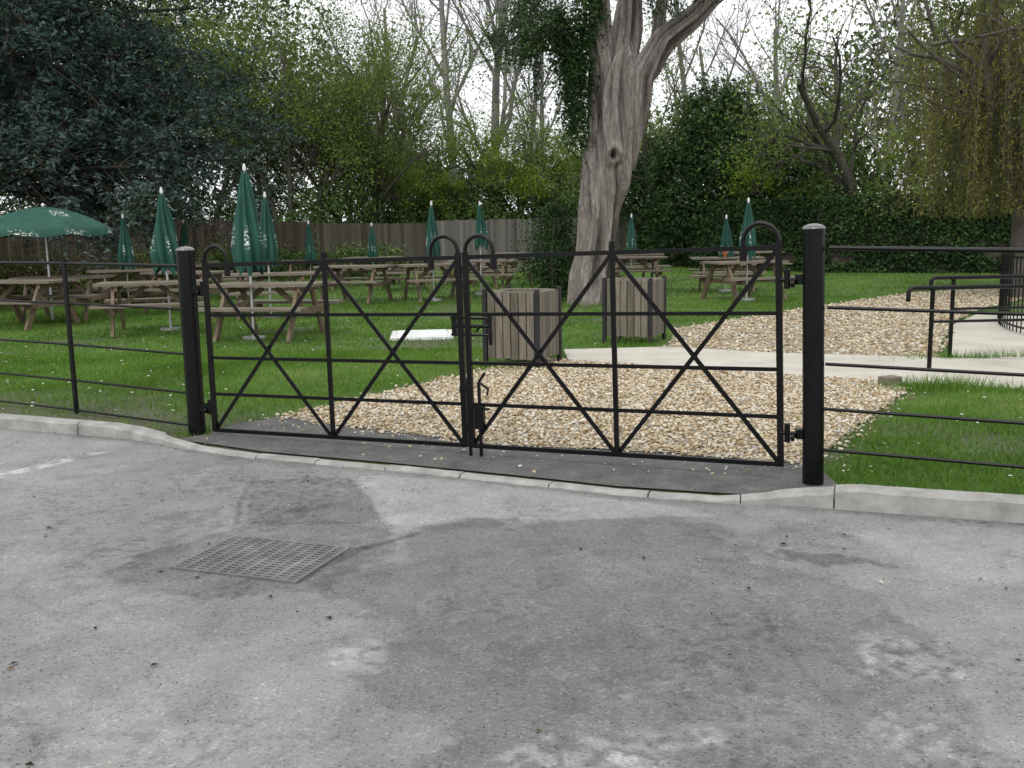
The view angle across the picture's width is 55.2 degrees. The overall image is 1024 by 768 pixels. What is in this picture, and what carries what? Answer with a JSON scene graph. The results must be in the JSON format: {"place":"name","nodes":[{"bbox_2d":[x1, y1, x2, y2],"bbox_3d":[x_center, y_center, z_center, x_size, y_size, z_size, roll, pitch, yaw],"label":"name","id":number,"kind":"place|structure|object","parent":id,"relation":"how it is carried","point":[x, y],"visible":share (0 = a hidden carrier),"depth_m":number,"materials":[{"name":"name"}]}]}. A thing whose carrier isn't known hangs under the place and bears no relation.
{"place":"outdoors","nodes":[
{"label":"outdoors","id":0,"kind":"place"},
{"bbox_2d":[0,0,1022,220],"label":"sky","id":1,"kind":"structure","parent":0,"point":[745,44],"materials":[{"name":"white"}]},
{"bbox_2d":[0,428,1023,767],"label":"asphalt road","id":2,"kind":"structure","parent":0,"point":[514,588],"depth_m":3.63,"materials":[{"name":"grey asphalt"}]},
{"bbox_2d":[170,535,350,583],"bbox_3d":[-1.127,0.788,4.433,0.640,0.014,0.476,2,9,19],"label":"drain grate","id":3,"kind":"object","parent":2,"relation":"on","point":[284,561],"visible":1,"depth_m":4.40,"materials":[{"name":"metal"}]},
{"bbox_2d":[1,432,1021,767],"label":"fallen twigs","id":4,"kind":"object","parent":2,"relation":"on","point":[383,604],"visible":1,"depth_m":4.12,"materials":[{"name":"brown wood"}]},
{"bbox_2d":[0,262,1023,501],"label":"lawn","id":5,"kind":"structure","parent":0,"point":[12,410],"depth_m":10.45,"materials":[{"name":"green plant"}]},
{"bbox_2d":[0,279,96,330],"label":"picnic table","id":6,"kind":"object","parent":5,"relation":"on","point":[5,284],"visible":0.78,"depth_m":15.78,"materials":[{"name":"brown wood"}]},
{"bbox_2d":[0,203,112,320],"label":"patio umbrella","id":7,"kind":"object","parent":5,"relation":"on","point":[44,222],"visible":0.95,"depth_m":16.12,"materials":[{"name":"green fabric"}]},
{"bbox_2d":[6,274,122,322],"bbox_3d":[-7.874,-1.504,17.256,1.562,0.788,1.648,-2,9,-6],"label":"picnic table","id":8,"kind":"object","parent":5,"relation":"on","point":[102,295],"visible":0.57,"depth_m":17.02,"materials":[{"name":"brown wood"}]},
{"bbox_2d":[0,259,187,425],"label":"metal fence","id":9,"kind":"object","parent":5,"relation":"on","point":[63,263],"visible":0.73,"depth_m":7.65,"materials":[{"name":"black metal"}]},
{"bbox_2d":[0,230,197,302],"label":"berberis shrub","id":10,"kind":"object","parent":5,"relation":"on","point":[7,271],"visible":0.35,"depth_m":21.38,"materials":[{"name":"green plant"}]},
{"bbox_2d":[2,0,204,213],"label":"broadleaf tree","id":11,"kind":"object","parent":5,"relation":"on","point":[115,43],"depth_m":38.42,"materials":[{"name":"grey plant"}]},
{"bbox_2d":[118,213,134,303],"bbox_3d":[-7.895,-2.520,20.030,0.319,1.910,0.314,-7,11,-33],"label":"patio umbrella","id":12,"kind":"object","parent":5,"relation":"on","point":[125,252],"visible":0.89,"depth_m":19.93,"materials":[{"name":"green fabric"}]},
{"bbox_2d":[85,268,168,303],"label":"picnic table","id":13,"kind":"object","parent":5,"relation":"on","point":[120,275],"visible":0.45,"depth_m":19.85,"materials":[{"name":"brown wood"}]},
{"bbox_2d":[89,279,203,337],"bbox_3d":[-5.371,-1.141,14.687,1.563,0.788,1.648,-3,9,-14],"label":"picnic table","id":14,"kind":"object","parent":5,"relation":"on","point":[117,286],"visible":0.6,"depth_m":14.41,"materials":[{"name":"brown wood"}]},
{"bbox_2d":[0,219,314,278],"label":"wooden fence","id":15,"kind":"object","parent":5,"relation":"on","point":[284,230],"visible":0.19,"depth_m":35.10,"materials":[{"name":"wood"}]},
{"bbox_2d":[0,0,314,281],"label":"cedar tree","id":16,"kind":"object","parent":5,"relation":"on","point":[66,147],"visible":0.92,"depth_m":21.43,"materials":[{"name":"green plant"}]},
{"bbox_2d":[150,187,180,330],"bbox_3d":[-5.235,-1.889,14.902,0.440,2.170,0.427,-1,9,0],"label":"patio umbrella","id":17,"kind":"object","parent":5,"relation":"on","point":[164,244],"visible":0.94,"depth_m":14.74,"materials":[{"name":"green fabric"}]},
{"bbox_2d":[125,270,232,313],"bbox_3d":[-6.128,-1.734,18.540,1.562,0.788,1.648,2,9,17],"label":"picnic table","id":18,"kind":"object","parent":5,"relation":"on","point":[151,291],"visible":0.4,"depth_m":18.31,"materials":[{"name":"brown wood"}]},
{"bbox_2d":[179,219,189,246],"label":"patio umbrella","id":19,"kind":"object","parent":5,"relation":"on","point":[184,239],"visible":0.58,"depth_m":24.65,"materials":[{"name":"green fabric"}]},
{"bbox_2d":[6,0,366,220],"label":"willow tree","id":20,"kind":"object","parent":5,"relation":"on","point":[213,28],"visible":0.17,"depth_m":37.72,"materials":[{"name":"green plant"}]},
{"bbox_2d":[163,261,218,294],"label":"picnic table","id":21,"kind":"object","parent":5,"relation":"on","point":[208,268],"visible":0.09,"depth_m":24.60,"materials":[{"name":"brown wood"}]},
{"bbox_2d":[175,246,210,435],"bbox_3d":[-2.259,-0.223,7.051,0.223,1.523,0.140,-1,9,0],"label":"gate post","id":22,"kind":"object","parent":5,"relation":"on","point":[190,290],"visible":0.98,"depth_m":6.99,"materials":[{"name":"black metal"}]},
{"bbox_2d":[201,234,472,455],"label":"metal gate","id":23,"kind":"structure","parent":22,"relation":"attached to","point":[324,267],"depth_m":6.57,"materials":[{"name":"black metal"}]},
{"bbox_2d":[0,164,438,253],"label":"hedge","id":24,"kind":"object","parent":5,"relation":"on","point":[366,212],"visible":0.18,"depth_m":38.46,"materials":[{"name":"green plant"}]},
{"bbox_2d":[195,264,257,298],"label":"picnic table","id":25,"kind":"object","parent":5,"relation":"on","point":[198,268],"visible":0.16,"depth_m":22.41,"materials":[{"name":"brown wood"}]},
{"bbox_2d":[231,164,265,339],"bbox_3d":[-3.599,-1.782,13.343,0.450,2.390,0.450,-1,9,0],"label":"patio umbrella","id":26,"kind":"object","parent":5,"relation":"on","point":[247,243],"visible":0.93,"depth_m":13.21,"materials":[{"name":"green fabric"}]},
{"bbox_2d":[220,271,315,319],"bbox_3d":[-4.228,-1.548,17.157,1.575,0.788,1.648,-3,9,-11],"label":"picnic table","id":27,"kind":"object","parent":5,"relation":"on","point":[301,274],"visible":0.62,"depth_m":16.81,"materials":[{"name":"brown wood"}]},
{"bbox_2d":[114,230,422,278],"bbox_3d":[-8.039,-4.173,31.738,10.249,1.817,2.748,-1,9,0],"label":"hedge","id":28,"kind":"object","parent":5,"relation":"on","point":[299,256],"visible":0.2,"depth_m":31.62,"materials":[{"name":"green plant"}]},
{"bbox_2d":[260,192,278,317],"bbox_3d":[-4.187,-2.209,16.863,0.353,2.160,0.354,-1,9,0],"label":"patio umbrella","id":29,"kind":"object","parent":5,"relation":"on","point":[269,237],"visible":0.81,"depth_m":16.73,"materials":[{"name":"green fabric"}]},
{"bbox_2d":[198,281,342,342],"bbox_3d":[-3.365,-1.011,13.650,1.562,0.788,1.648,1,9,10],"label":"picnic table","id":30,"kind":"object","parent":5,"relation":"on","point":[245,302],"visible":0.73,"depth_m":13.39,"materials":[{"name":"brown wood"}]},
{"bbox_2d":[305,220,316,290],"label":"patio umbrella","id":31,"kind":"object","parent":5,"relation":"on","point":[310,252],"visible":0.88,"depth_m":24.69,"materials":[{"name":"green fabric"}]},
{"bbox_2d":[282,259,345,290],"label":"picnic table","id":32,"kind":"object","parent":5,"relation":"on","point":[291,267],"visible":0.3,"depth_m":24.78,"materials":[{"name":"brown wood"}]},
{"bbox_2d":[140,0,523,221],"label":"willow tree","id":33,"kind":"object","parent":5,"relation":"on","point":[308,118],"visible":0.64,"depth_m":37.06,"materials":[{"name":"green plant"}]},
{"bbox_2d":[210,0,498,223],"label":"willow tree","id":34,"kind":"object","parent":5,"relation":"on","point":[383,120],"visible":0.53,"depth_m":38.35,"materials":[{"name":"green plant"}]},
{"bbox_2d":[313,265,403,304],"bbox_3d":[-3.233,-2.062,20.318,1.562,0.788,1.648,1,9,14],"label":"picnic table","id":35,"kind":"object","parent":5,"relation":"on","point":[374,282],"visible":0.75,"depth_m":20.18,"materials":[{"name":"brown wood"}]},
{"bbox_2d":[315,223,426,268],"bbox_3d":[-5.273,-5.206,37.120,4.298,1.819,0.016,-5,10,-24],"label":"wooden fence","id":36,"kind":"object","parent":5,"relation":"on","point":[412,236],"visible":0.56,"depth_m":37.15,"materials":[{"name":"wood"}]},
{"bbox_2d":[368,222,377,264],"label":"patio umbrella","id":37,"kind":"object","parent":5,"relation":"on","point":[372,248],"visible":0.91,"depth_m":26.66,"materials":[{"name":"green fabric"}]},
{"bbox_2d":[342,256,406,285],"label":"picnic table","id":38,"kind":"object","parent":5,"relation":"on","point":[355,270],"visible":0.31,"depth_m":26.81,"materials":[{"name":"brown wood"}]},
{"bbox_2d":[321,0,438,187],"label":"bare tree","id":39,"kind":"object","parent":5,"relation":"on","point":[378,20],"visible":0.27,"depth_m":52.16,"materials":[{"name":"grey plant"}]},
{"bbox_2d":[288,0,493,222],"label":"bare tree","id":40,"kind":"object","parent":5,"relation":"on","point":[436,69],"visible":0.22,"depth_m":52.57,"materials":[{"name":"grey plant"}]},
{"bbox_2d":[299,56,508,221],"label":"willow tree","id":41,"kind":"object","parent":5,"relation":"on","point":[422,144],"visible":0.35,"depth_m":42.08,"materials":[{"name":"green plant"}]},
{"bbox_2d":[376,260,440,289],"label":"picnic table","id":42,"kind":"object","parent":5,"relation":"on","point":[394,271],"visible":0.38,"depth_m":24.11,"materials":[{"name":"brown wood"}]},
{"bbox_2d":[390,329,453,340],"bbox_3d":[-1.252,-0.687,13.656,0.860,0.063,0.950,-2,9,-5],"label":"white board","id":43,"kind":"object","parent":5,"relation":"on","point":[437,334],"visible":0.86,"depth_m":13.38,"materials":[{"name":"white paint"}]},
{"bbox_2d":[426,201,441,301],"bbox_3d":[-1.639,-2.750,20.321,0.333,2.070,0.332,-1,9,0],"label":"patio umbrella","id":44,"kind":"object","parent":5,"relation":"on","point":[431,231],"visible":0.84,"depth_m":20.21,"materials":[{"name":"green fabric"}]},
{"bbox_2d":[392,263,483,303],"bbox_3d":[-1.587,-2.121,20.515,1.563,0.788,1.648,-4,10,-20],"label":"picnic table","id":45,"kind":"object","parent":5,"relation":"on","point":[417,282],"visible":0.62,"depth_m":20.26,"materials":[{"name":"brown wood"}]},
{"bbox_2d":[385,0,513,215],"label":"bare tree","id":46,"kind":"object","parent":5,"relation":"on","point":[443,25],"visible":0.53,"depth_m":47.76,"materials":[{"name":"grey plant"}]},
{"bbox_2d":[434,255,487,284],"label":"picnic table","id":47,"kind":"object","parent":5,"relation":"on","point":[447,267],"visible":0.19,"depth_m":26.61,"materials":[{"name":"brown wood"}]},
{"bbox_2d":[358,118,583,219],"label":"spring shrub","id":48,"kind":"object","parent":5,"relation":"on","point":[488,160],"visible":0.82,"depth_m":41.10,"materials":[{"name":"green plant"}]},
{"bbox_2d":[378,0,573,210],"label":"bare tree","id":49,"kind":"object","parent":5,"relation":"on","point":[495,90],"visible":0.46,"depth_m":48.19,"materials":[{"name":"grey plant"}]},
{"bbox_2d":[443,259,517,295],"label":"picnic table","id":50,"kind":"object","parent":5,"relation":"on","point":[502,272],"visible":0.56,"depth_m":22.14,"materials":[{"name":"brown wood"}]},
{"bbox_2d":[474,201,487,294],"bbox_3d":[-0.700,-3.060,22.092,0.341,2.100,0.322,-1,9,0],"label":"patio umbrella","id":51,"kind":"object","parent":5,"relation":"on","point":[481,227],"visible":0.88,"depth_m":21.96,"materials":[{"name":"green fabric"}]},
{"bbox_2d":[472,257,541,288],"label":"picnic table","id":52,"kind":"object","parent":5,"relation":"on","point":[499,269],"visible":0.34,"depth_m":25.14,"materials":[{"name":"brown wood"}]},
{"bbox_2d":[377,163,640,248],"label":"laurel shrub","id":53,"kind":"object","parent":5,"relation":"on","point":[488,210],"visible":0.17,"depth_m":41.36,"materials":[{"name":"green plant"}]},
{"bbox_2d":[450,0,570,180],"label":"bare tree","id":54,"kind":"object","parent":5,"relation":"on","point":[542,103],"visible":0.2,"depth_m":50.14,"materials":[{"name":"grey plant"}]},
{"bbox_2d":[0,0,1021,229],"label":"background woodland","id":55,"kind":"object","parent":5,"relation":"on","point":[865,68],"visible":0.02,"depth_m":56.18,"materials":[{"name":"green plant"}]},
{"bbox_2d":[1,310,1021,475],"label":"daisies","id":56,"kind":"object","parent":5,"relation":"on","point":[397,375],"visible":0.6,"depth_m":10.13,"materials":[{"name":"white plant"}]},
{"bbox_2d":[495,252,537,279],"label":"picnic table","id":57,"kind":"object","parent":5,"relation":"on","point":[499,264],"visible":0.14,"depth_m":28.97,"materials":[{"name":"brown wood"}]},
{"bbox_2d":[482,286,561,367],"bbox_3d":[0.115,-0.620,10.491,0.645,0.820,0.645,3,10,25],"label":"litter bin","id":58,"kind":"object","parent":5,"relation":"on","point":[509,342],"visible":0.91,"depth_m":10.24,"materials":[{"name":"brown wood"}]},
{"bbox_2d":[504,122,561,170],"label":"blossom shrub","id":59,"kind":"object","parent":5,"relation":"on","point":[534,147],"visible":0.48,"depth_m":43.01,"materials":[{"name":"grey plant"}]},
{"bbox_2d":[456,0,615,213],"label":"bare tree","id":60,"kind":"object","parent":5,"relation":"on","point":[538,105],"visible":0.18,"depth_m":54.03,"materials":[{"name":"grey plant"}]},
{"bbox_2d":[434,216,639,267],"bbox_3d":[1.772,-5.883,40.211,10.970,1.963,0.119,-5,10,-23],"label":"wooden fence","id":61,"kind":"object","parent":5,"relation":"on","point":[503,234],"visible":0.29,"depth_m":39.18,"materials":[{"name":"wood"}]},
{"bbox_2d":[497,179,577,299],"bbox_3d":[0.893,-2.734,19.730,2.589,2.714,2.356,-1,9,0],"label":"yew shrub","id":62,"kind":"object","parent":5,"relation":"on","point":[551,275],"visible":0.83,"depth_m":19.53,"materials":[{"name":"green plant"}]},
{"bbox_2d":[463,58,666,215],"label":"hawthorn tree","id":63,"kind":"object","parent":5,"relation":"on","point":[523,127],"visible":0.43,"depth_m":42.77,"materials":[{"name":"green plant"}]},
{"bbox_2d":[449,0,723,306],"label":"gnarled tree","id":64,"kind":"object","parent":5,"relation":"on","point":[622,76],"visible":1,"depth_m":18.04,"materials":[{"name":"brown plant"}]},
{"bbox_2d":[626,214,636,273],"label":"patio umbrella","id":65,"kind":"object","parent":5,"relation":"on","point":[631,244],"visible":0.81,"depth_m":25.65,"materials":[{"name":"green fabric"}]},
{"bbox_2d":[513,0,750,217],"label":"broadleaf tree","id":66,"kind":"object","parent":5,"relation":"on","point":[645,138],"visible":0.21,"depth_m":36.61,"materials":[{"name":"green plant"}]},
{"bbox_2d":[602,275,666,344],"bbox_3d":[1.559,-0.953,12.457,0.645,0.820,0.645,3,10,25],"label":"litter bin","id":67,"kind":"object","parent":5,"relation":"on","point":[630,297],"visible":0.9,"depth_m":12.19,"materials":[{"name":"brown wood"}]},
{"bbox_2d":[615,256,670,277],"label":"picnic table","id":68,"kind":"object","parent":5,"relation":"on","point":[646,268],"visible":0.6,"depth_m":22.82,"materials":[{"name":"brown wood"}]},
{"bbox_2d":[615,253,670,277],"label":"picnic table","id":69,"kind":"object","parent":5,"relation":"on","point":[630,266],"visible":0.37,"depth_m":25.46,"materials":[{"name":"brown wood"}]},
{"bbox_2d":[640,0,714,201],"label":"bare tree","id":70,"kind":"object","parent":5,"relation":"on","point":[679,47],"visible":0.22,"depth_m":44.91,"materials":[{"name":"grey plant"}]},
{"bbox_2d":[578,0,812,194],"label":"bare tree","id":71,"kind":"object","parent":5,"relation":"on","point":[723,44],"visible":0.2,"depth_m":49.80,"materials":[{"name":"grey plant"}]},
{"bbox_2d":[718,214,734,291],"bbox_3d":[4.781,-2.914,21.844,0.357,1.710,0.357,-1,9,0],"label":"patio umbrella","id":72,"kind":"object","parent":5,"relation":"on","point":[726,239],"visible":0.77,"depth_m":21.71,"materials":[{"name":"green fabric"}]},
{"bbox_2d":[688,256,766,292],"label":"picnic table","id":73,"kind":"object","parent":5,"relation":"on","point":[702,270],"visible":0.6,"depth_m":21.45,"materials":[{"name":"brown wood"}]},
{"bbox_2d":[619,65,845,266],"bbox_3d":[7.683,-7.785,35.616,8.962,7.048,9.763,-1,9,0],"label":"ivy thicket","id":74,"kind":"object","parent":5,"relation":"on","point":[691,154],"visible":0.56,"depth_m":33.98,"materials":[{"name":"green plant"}]},
{"bbox_2d":[687,260,794,300],"bbox_3d":[4.516,-2.004,19.132,1.575,0.788,1.648,-4,10,-20],"label":"picnic table","id":75,"kind":"object","parent":5,"relation":"on","point":[727,278],"visible":0.72,"depth_m":19.00,"materials":[{"name":"brown wood"}]},
{"bbox_2d":[739,198,756,300],"bbox_3d":[4.566,-2.610,19.033,0.344,1.990,0.333,-1,9,0],"label":"patio umbrella","id":76,"kind":"object","parent":5,"relation":"on","point":[751,234],"visible":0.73,"depth_m":18.91,"materials":[{"name":"green fabric"}]},
{"bbox_2d":[718,251,792,278],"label":"picnic table","id":77,"kind":"object","parent":5,"relation":"on","point":[764,255],"visible":0.21,"depth_m":25.66,"materials":[{"name":"brown wood"}]},
{"bbox_2d":[648,0,882,178],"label":"bare tree","id":78,"kind":"object","parent":5,"relation":"on","point":[735,61],"visible":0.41,"depth_m":49.15,"materials":[{"name":"grey plant"}]},
{"bbox_2d":[679,0,937,207],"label":"broadleaf tree","id":79,"kind":"object","parent":5,"relation":"on","point":[831,148],"visible":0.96,"depth_m":29.15,"materials":[{"name":"green plant"}]},
{"bbox_2d":[636,190,1012,273],"bbox_3d":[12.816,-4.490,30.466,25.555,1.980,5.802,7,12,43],"label":"hedge","id":80,"kind":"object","parent":5,"relation":"on","point":[836,257],"depth_m":28.85,"materials":[{"name":"green plant"}]},
{"bbox_2d":[747,0,954,193],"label":"broadleaf tree","id":81,"kind":"object","parent":5,"relation":"on","point":[856,106],"visible":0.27,"depth_m":34.11,"materials":[{"name":"green plant"}]},
{"bbox_2d":[703,81,1014,209],"bbox_3d":[12.273,-7.243,30.384,12.648,4.533,3.290,3,10,21],"label":"spring shrub","id":82,"kind":"object","parent":5,"relation":"on","point":[754,179],"visible":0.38,"depth_m":31.86,"materials":[{"name":"green plant"}]},
{"bbox_2d":[784,136,1007,207],"bbox_3d":[17.198,-5.156,28.510,17.967,4.985,4.242,3,10,22],"label":"bramble hedge","id":83,"kind":"object","parent":5,"relation":"on","point":[820,184],"visible":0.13,"depth_m":30.40,"materials":[{"name":"green plant"}]},
{"bbox_2d":[789,0,1007,206],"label":"bare tree","id":84,"kind":"object","parent":5,"relation":"on","point":[903,10],"visible":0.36,"depth_m":43.77,"materials":[{"name":"grey plant"}]},
{"bbox_2d":[824,246,1023,468],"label":"metal fence","id":85,"kind":"object","parent":5,"relation":"on","point":[929,249],"visible":1,"depth_m":5.16,"materials":[{"name":"black metal"}]},
{"bbox_2d":[856,0,1023,185],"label":"broadleaf tree","id":86,"kind":"object","parent":5,"relation":"on","point":[952,22],"visible":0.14,"depth_m":31.16,"materials":[{"name":"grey plant"}]},
{"bbox_2d":[858,0,1023,297],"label":"weeping willow tree","id":87,"kind":"object","parent":5,"relation":"on","point":[985,98],"visible":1,"depth_m":18.16,"materials":[{"name":"green plant"}]},
{"bbox_2d":[934,0,1023,44],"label":"broadleaf tree","id":88,"kind":"object","parent":5,"relation":"on","point":[1005,16],"visible":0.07,"depth_m":33.26,"materials":[{"name":"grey plant"}]},
{"bbox_2d":[206,289,1023,489],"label":"gravel path","id":89,"kind":"structure","parent":0,"point":[862,332],"depth_m":8.32,"materials":[{"name":"beige gravel"}]},
{"bbox_2d":[878,375,901,386],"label":"timber block","id":90,"kind":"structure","parent":89,"relation":"on","point":[890,377],"depth_m":8.66,"materials":[{"name":"brown wood"}]},
{"bbox_2d":[564,314,1023,390],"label":"concrete path","id":91,"kind":"structure","parent":0,"point":[973,336],"depth_m":10.54,"materials":[{"name":"grey concrete"}]},
{"bbox_2d":[906,284,1023,367],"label":"handrail","id":92,"kind":"object","parent":91,"relation":"on","point":[932,288],"visible":0.94,"depth_m":9.50,"materials":[{"name":"black metal"}]},
{"bbox_2d":[929,274,1023,357],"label":"handrail","id":93,"kind":"object","parent":91,"relation":"on","point":[953,278],"visible":0.83,"depth_m":10.30,"materials":[{"name":"black metal"}]},
{"bbox_2d":[997,253,1023,332],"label":"metal railing","id":94,"kind":"object","parent":91,"relation":"on","point":[1007,260],"visible":0.67,"depth_m":13.01,"materials":[{"name":"black metal"}]},
{"label":"ground","id":95,"kind":"structure","parent":0,"visible":0},
{"bbox_2d":[182,417,837,498],"bbox_3d":[-0.141,0.455,6.334,4.570,0.001,1.035,4,10,27],"label":"apron","id":96,"kind":"object","parent":95,"relation":"on","point":[680,475],"visible":0.67,"depth_m":6.11,"materials":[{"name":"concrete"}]},
{"bbox_2d":[780,223,825,485],"bbox_3d":[1.609,-0.070,5.407,0.228,1.608,0.140,-3,9,0],"label":"gate post","id":97,"kind":"object","parent":96,"relation":"on","point":[810,432],"visible":0.98,"depth_m":5.35,"materials":[{"name":"black metal"}]},
{"bbox_2d":[450,221,783,466],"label":"metal gate","id":98,"kind":"structure","parent":97,"relation":"attached to","point":[476,416],"depth_m":5.82,"materials":[{"name":"black metal"}]},
{"bbox_2d":[0,413,1023,522],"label":"kerb","id":99,"kind":"structure","parent":95,"relation":"on","point":[1000,507],"depth_m":5.19,"materials":[{"name":"concrete"}]}
]}

